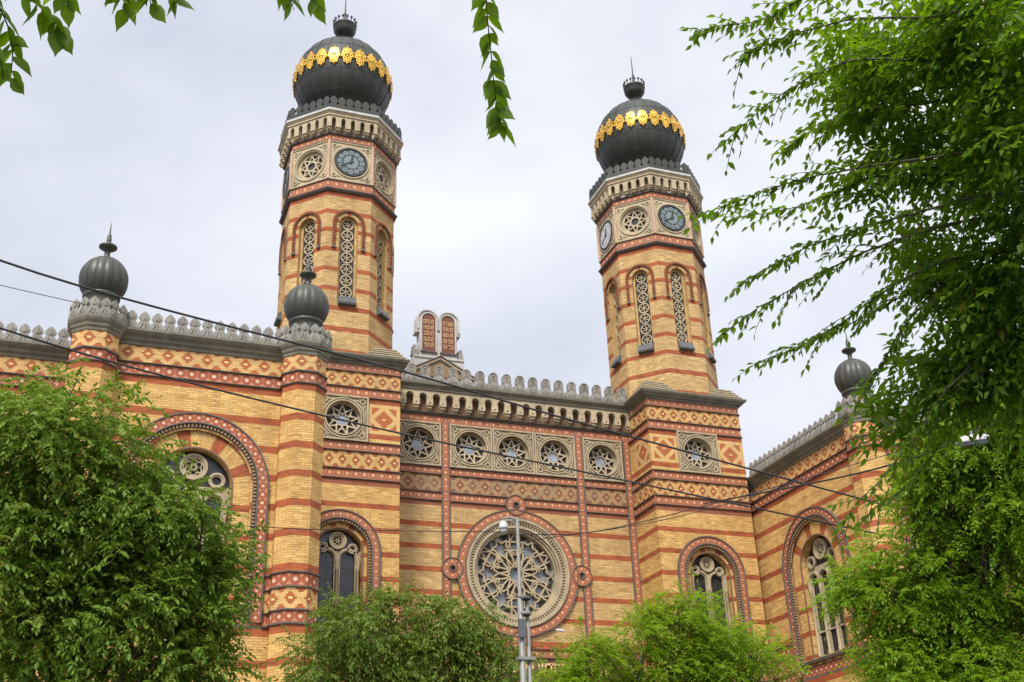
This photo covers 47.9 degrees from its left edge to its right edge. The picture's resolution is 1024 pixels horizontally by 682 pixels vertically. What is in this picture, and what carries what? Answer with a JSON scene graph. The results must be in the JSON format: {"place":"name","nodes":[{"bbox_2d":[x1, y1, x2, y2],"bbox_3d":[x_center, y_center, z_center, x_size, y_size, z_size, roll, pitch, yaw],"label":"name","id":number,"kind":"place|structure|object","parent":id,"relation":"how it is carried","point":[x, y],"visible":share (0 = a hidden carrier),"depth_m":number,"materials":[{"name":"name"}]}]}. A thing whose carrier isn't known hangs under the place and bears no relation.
{"place":"outdoors","nodes":[
{"label":"outdoors","id":0,"kind":"place"},
{"bbox_2d":[0,0,515,146],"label":"broadleaf tree","id":1,"kind":"object","parent":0,"point":[59,39],"visible":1,"depth_m":4.38,"materials":[{"name":"green plant"}]},
{"bbox_2d":[0,259,906,510],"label":"overhead cable","id":2,"kind":"object","parent":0,"point":[241,329],"visible":0.88,"depth_m":17.91,"materials":[{"name":"rubber"}]},
{"bbox_2d":[0,327,933,545],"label":"overhead cable","id":3,"kind":"object","parent":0,"point":[96,357],"visible":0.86,"depth_m":18.66,"materials":[{"name":"rubber"}]},
{"bbox_2d":[0,0,1023,681],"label":"synagogue","id":4,"kind":"structure","parent":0,"point":[330,486],"depth_m":48.26,"materials":[{"name":"brick"}]},
{"bbox_2d":[0,285,84,304],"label":"overhead cable","id":5,"kind":"object","parent":4,"relation":"attached to","point":[41,294],"visible":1,"depth_m":34.44,"materials":[{"name":"rubber"}]},
{"bbox_2d":[109,412,268,622],"bbox_3d":[-9.619,5.161,34.427,4.520,6.360,0.580,7,-27,-19],"label":"arched window","id":6,"kind":"structure","parent":4,"relation":"in","point":[214,453],"depth_m":35.32,"materials":[{"name":"brick"}]},
{"bbox_2d":[315,509,380,669],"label":"arched window","id":7,"kind":"structure","parent":4,"relation":"in","point":[349,558],"depth_m":43.36,"materials":[{"name":"stone"}]},
{"bbox_2d":[441,495,591,651],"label":"rose window","id":8,"kind":"structure","parent":4,"relation":"in","point":[484,568],"depth_m":47.69,"materials":[{"name":"stone"}]},
{"bbox_2d":[677,536,757,678],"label":"arched window","id":9,"kind":"structure","parent":4,"relation":"in","point":[721,569],"depth_m":48.44,"materials":[{"name":"stone"}]},
{"bbox_2d":[782,506,866,678],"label":"arched window","id":10,"kind":"structure","parent":4,"relation":"in","point":[813,541],"depth_m":46.28,"materials":[{"name":"stone"}]},
{"bbox_2d":[900,504,1021,652],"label":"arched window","id":11,"kind":"structure","parent":4,"relation":"in","point":[904,541],"depth_m":43.28,"materials":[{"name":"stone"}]},
{"bbox_2d":[0,0,1023,476],"label":"sky","id":12,"kind":"structure","parent":0,"point":[168,134],"materials":[{"name":"white"}]},
{"bbox_2d":[703,418,995,504],"bbox_3d":[4.846,1.378,15.425,0.102,1.022,8.609,8,-28,-20],"label":"overhead cable","id":13,"kind":"object","parent":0,"point":[979,428],"visible":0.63,"depth_m":16.47,"materials":[{"name":"rubber"}]},
{"bbox_2d":[956,431,988,446],"bbox_3d":[5.480,1.155,13.711,0.397,0.176,0.161,-9,-27,14],"label":"street lamp","id":14,"kind":"object","parent":13,"relation":"hanging from","point":[966,441],"visible":0.56,"depth_m":13.65,"materials":[{"name":"white metal"}]},
{"bbox_2d":[677,0,1023,555],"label":"broadleaf tree","id":15,"kind":"object","parent":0,"point":[982,153],"visible":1,"depth_m":6.87,"materials":[{"name":"green plant"}]},
{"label":"pavement","id":16,"kind":"structure","parent":0,"visible":0},
{"bbox_2d":[0,357,271,681],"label":"broadleaf tree","id":17,"kind":"object","parent":16,"relation":"on","point":[68,580],"visible":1,"depth_m":13.67,"materials":[{"name":"green plant"}]},
{"bbox_2d":[262,572,549,681],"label":"broadleaf tree","id":18,"kind":"object","parent":16,"relation":"on","point":[461,650],"visible":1,"depth_m":21.74,"materials":[{"name":"green plant"}]},
{"bbox_2d":[499,516,535,681],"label":"camera pole","id":19,"kind":"object","parent":16,"relation":"on","point":[522,658],"visible":1,"depth_m":19.11,"materials":[{"name":"metal"}]},
{"bbox_2d":[210,523,504,531],"bbox_3d":[-4.581,2.774,17.816,10.122,0.454,0.391,10,-28,-23],"label":"overhead cable","id":20,"kind":"object","parent":19,"relation":"attached to","point":[376,530],"visible":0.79,"depth_m":19.09,"materials":[{"name":"rubber"}]},
{"bbox_2d":[526,629,564,637],"bbox_3d":[0.523,4.887,19.233,0.780,0.203,0.076,10,-28,-23],"label":"lamp","id":21,"kind":"object","parent":19,"relation":"attached to","point":[560,630],"visible":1,"depth_m":19.34,"materials":[{"name":"grey metal"}]},
{"bbox_2d":[519,479,805,541],"bbox_3d":[2.754,3.077,20.697,5.519,1.333,0.361,3,-26,-12],"label":"overhead cable","id":22,"kind":"object","parent":19,"relation":"attached to","point":[663,519],"visible":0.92,"depth_m":20.82,"materials":[{"name":"rubber"}]},
{"bbox_2d":[520,452,895,534],"bbox_3d":[5.789,2.231,21.206,11.537,2.847,0.580,1,-26,-6],"label":"overhead cable","id":23,"kind":"object","parent":19,"relation":"attached to","point":[701,506],"visible":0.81,"depth_m":20.57,"materials":[{"name":"rubber"}]},
{"bbox_2d":[512,567,811,681],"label":"locust tree","id":24,"kind":"object","parent":16,"relation":"on","point":[703,648],"visible":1,"depth_m":22.25,"materials":[{"name":"green plant"}]},
{"bbox_2d":[799,395,1023,681],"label":"locust tree","id":25,"kind":"object","parent":16,"relation":"on","point":[940,613],"visible":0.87,"depth_m":16.58,"materials":[{"name":"green plant"}]}
]}

